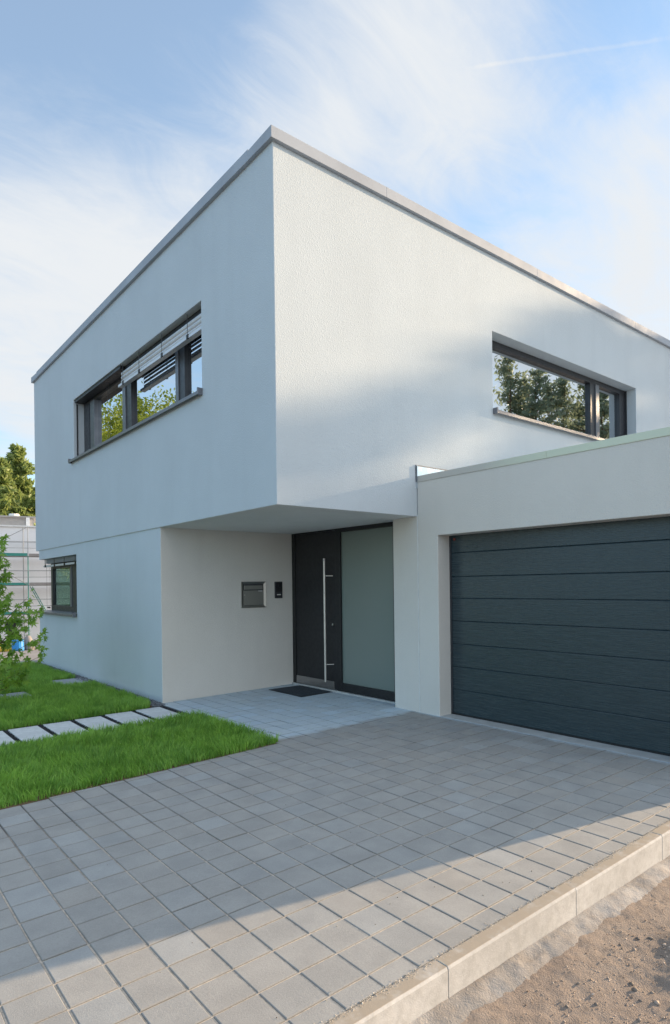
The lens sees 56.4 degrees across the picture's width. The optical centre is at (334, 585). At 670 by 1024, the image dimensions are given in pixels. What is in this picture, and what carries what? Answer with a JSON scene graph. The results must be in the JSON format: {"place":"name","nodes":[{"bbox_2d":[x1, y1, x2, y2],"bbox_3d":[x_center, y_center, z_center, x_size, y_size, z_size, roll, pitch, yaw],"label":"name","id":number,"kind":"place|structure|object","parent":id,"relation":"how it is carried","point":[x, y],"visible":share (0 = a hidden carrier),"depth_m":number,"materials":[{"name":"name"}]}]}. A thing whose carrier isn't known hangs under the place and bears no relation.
{"place":"outdoors","nodes":[
{"label":"outdoors","id":0,"kind":"place"},
{"bbox_2d":[0,647,39,664],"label":"side road","id":1,"kind":"structure","parent":0,"point":[33,654],"depth_m":24.21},
{"bbox_2d":[2,706,183,741],"bbox_3d":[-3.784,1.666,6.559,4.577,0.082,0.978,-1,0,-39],"label":"gravel","id":2,"kind":"structure","parent":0,"point":[11,735],"depth_m":7.37,"materials":[{"name":"black gravel"}]},
{"bbox_2d":[0,731,14,745],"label":"stepping slab","id":3,"kind":"structure","parent":2,"relation":"on","point":[5,736],"depth_m":6.73,"materials":[{"name":"grey concrete"}]},
{"bbox_2d":[8,726,52,741],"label":"stepping slab","id":4,"kind":"structure","parent":2,"relation":"on","point":[26,733],"depth_m":6.97,"materials":[{"name":"grey concrete"}]},
{"bbox_2d":[44,721,83,735],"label":"stepping slab","id":5,"kind":"structure","parent":2,"relation":"on","point":[58,727],"depth_m":7.21,"materials":[{"name":"grey concrete"}]},
{"bbox_2d":[75,716,118,732],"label":"stepping slab","id":6,"kind":"structure","parent":2,"relation":"on","point":[97,720],"depth_m":7.43,"materials":[{"name":"grey concrete"}]},
{"bbox_2d":[105,711,151,725],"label":"stepping slab","id":7,"kind":"structure","parent":2,"relation":"on","point":[122,717],"depth_m":7.68,"materials":[{"name":"grey concrete"}]},
{"bbox_2d":[136,707,176,718],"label":"stepping slab","id":8,"kind":"structure","parent":2,"relation":"on","point":[154,712],"depth_m":7.92,"materials":[{"name":"grey concrete"}]},
{"bbox_2d":[0,660,278,809],"bbox_3d":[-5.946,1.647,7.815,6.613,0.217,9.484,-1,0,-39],"label":"lawn","id":9,"kind":"structure","parent":0,"point":[25,767],"depth_m":6.34,"materials":[{"name":"green plant"}]},
{"bbox_2d":[0,692,31,696],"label":"stepping slab","id":10,"kind":"structure","parent":9,"relation":"on","point":[13,694],"depth_m":9.52,"materials":[{"name":"grey concrete"}]},
{"bbox_2d":[0,534,49,699],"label":"sweetgum sapling","id":11,"kind":"object","parent":9,"relation":"on","point":[18,620],"visible":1,"depth_m":9.01,"materials":[{"name":"green plant"}]},
{"bbox_2d":[52,678,87,683],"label":"stepping slab","id":12,"kind":"structure","parent":9,"relation":"on","point":[72,680],"depth_m":10.82,"materials":[{"name":"grey concrete"}]},
{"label":"gravel bed","id":13,"kind":"structure","parent":9,"relation":"on","visible":0},
{"bbox_2d":[38,663,164,706],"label":"gravel","id":14,"kind":"structure","parent":13,"relation":"on","point":[154,703],"depth_m":9.93,"materials":[{"name":"grey gravel"}]},
{"bbox_2d":[0,684,669,1023],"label":"pavement","id":15,"kind":"structure","parent":0,"point":[403,749],"depth_m":3.69,"materials":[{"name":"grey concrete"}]},
{"bbox_2d":[269,685,330,696],"bbox_3d":[-0.517,1.563,9.278,0.573,0.017,0.835,-1,0,-39],"label":"doormat","id":16,"kind":"object","parent":15,"relation":"on","point":[300,691],"visible":1,"depth_m":9.22,"materials":[{"name":"black rubber"}]},
{"bbox_2d":[27,706,641,1017],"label":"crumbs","id":17,"kind":"object","parent":15,"relation":"on","point":[350,832],"visible":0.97,"depth_m":3.74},
{"bbox_2d":[313,818,669,1023],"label":"sand spill","id":18,"kind":"object","parent":15,"relation":"on","point":[482,930],"visible":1,"depth_m":2.79,"materials":[{"name":"beige sand"}]},
{"bbox_2d":[0,0,669,486],"label":"sky","id":19,"kind":"structure","parent":0,"point":[538,129],"materials":[{"name":"blue"}]},
{"bbox_2d":[415,427,669,761],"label":"garage","id":20,"kind":"structure","parent":0,"point":[544,593],"depth_m":6.35,"materials":[{"name":"beige paint"}]},
{"bbox_2d":[449,516,669,755],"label":"garage door","id":21,"kind":"structure","parent":20,"relation":"in","point":[560,630],"depth_m":6.30,"materials":[{"name":"paint"}]},
{"bbox_2d":[461,876,669,1023],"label":"dirt road","id":22,"kind":"structure","parent":0,"point":[506,1007],"depth_m":2.79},
{"bbox_2d":[409,855,669,1023],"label":"kerb haunch","id":23,"kind":"object","parent":22,"relation":"on","point":[511,974],"visible":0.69,"depth_m":2.93,"materials":[{"name":"concrete"}]},
{"bbox_2d":[565,936,664,1021],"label":"clods","id":24,"kind":"object","parent":22,"relation":"on","point":[635,989],"visible":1,"depth_m":2.74,"materials":[{"name":"brown soil"}]},
{"bbox_2d":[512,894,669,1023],"bbox_3d":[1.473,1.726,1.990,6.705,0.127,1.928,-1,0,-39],"label":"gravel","id":25,"kind":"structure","parent":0,"point":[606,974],"depth_m":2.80,"materials":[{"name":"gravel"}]},
{"bbox_3d":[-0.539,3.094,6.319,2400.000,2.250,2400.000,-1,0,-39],"label":"ground","id":26,"kind":"structure","parent":0,"visible":0},
{"bbox_2d":[11,640,23,650],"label":"barrel","id":27,"kind":"object","parent":26,"relation":"on","point":[19,644],"visible":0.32,"depth_m":41.35,"materials":[{"name":"blue plastic"}]},
{"bbox_2d":[24,635,33,649],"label":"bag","id":28,"kind":"object","parent":26,"relation":"on","point":[27,638],"visible":0.71,"depth_m":41.97,"materials":[{"name":"white plastic"}]},
{"bbox_2d":[0,513,69,646],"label":"neighbour house","id":29,"kind":"structure","parent":26,"relation":"on","point":[11,523],"depth_m":44.27,"materials":[{"name":"white paint"}]},
{"bbox_2d":[0,526,69,647],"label":"scaffold","id":30,"kind":"object","parent":26,"relation":"on","point":[23,555],"visible":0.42,"depth_m":43.10,"materials":[{"name":"metal"}]},
{"bbox_2d":[31,125,669,711],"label":"house","id":31,"kind":"structure","parent":26,"relation":"on","point":[285,359],"depth_m":8.43,"materials":[{"name":"white paint"}]},
{"bbox_2d":[43,556,76,616],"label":"window","id":32,"kind":"structure","parent":31,"relation":"in","point":[70,610],"depth_m":12.43,"materials":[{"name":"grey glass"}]},
{"bbox_2d":[68,309,202,463],"bbox_3d":[-3.175,-2.852,9.624,0.323,1.147,5.218,-1,0,-39],"label":"window","id":33,"kind":"structure","parent":31,"relation":"in","point":[167,374],"depth_m":9.30,"materials":[{"name":"clear glass"}]},
{"bbox_2d":[241,582,265,607],"bbox_3d":[-1.235,0.139,9.501,0.430,0.394,0.023,-1,0,-39],"label":"mailbox","id":34,"kind":"object","parent":31,"relation":"attached to","point":[253,595],"visible":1,"depth_m":9.50,"materials":[{"name":"metal"}]},
{"bbox_2d":[243,590,263,604],"bbox_3d":[-1.239,0.186,9.506,0.352,0.221,0.005,-1,0,-39],"label":"door","id":35,"kind":"structure","parent":34,"relation":"in","point":[253,597],"depth_m":9.50,"materials":[{"name":"metal"}]},
{"bbox_2d":[274,582,282,597],"bbox_3d":[-0.881,0.070,9.781,0.138,0.259,0.035,-1,0,-39],"label":"intercom","id":36,"kind":"object","parent":31,"relation":"attached to","point":[278,589],"visible":1,"depth_m":9.77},
{"bbox_2d":[295,531,336,689],"bbox_3d":[-0.322,0.365,9.491,0.184,2.330,1.016,-1,0,-39],"label":"front door","id":37,"kind":"structure","parent":31,"relation":"in","point":[314,552],"depth_m":9.49,"materials":[{"name":"metal"}]},
{"bbox_2d":[492,340,626,439],"bbox_3d":[3.718,-2.941,9.963,4.180,1.140,0.349,-1,0,-39],"label":"window","id":38,"kind":"structure","parent":31,"relation":"in","point":[527,387],"depth_m":9.95,"materials":[{"name":"clear glass"}]},
{"bbox_2d":[328,821,669,1023],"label":"kerb","id":39,"kind":"structure","parent":26,"relation":"on","point":[444,977],"depth_m":2.87,"materials":[{"name":"concrete"}]},
{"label":"hill","id":40,"kind":"structure","parent":0,"visible":0},
{"bbox_2d":[0,456,31,515],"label":"pine tree","id":41,"kind":"object","parent":40,"relation":"on","point":[7,506],"visible":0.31,"depth_m":63.00,"materials":[{"name":"green plant"}]},
{"bbox_2d":[5,442,35,516],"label":"pine tree","id":42,"kind":"object","parent":40,"relation":"on","point":[21,465],"visible":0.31,"depth_m":65.48,"materials":[{"name":"green plant"}]}
]}

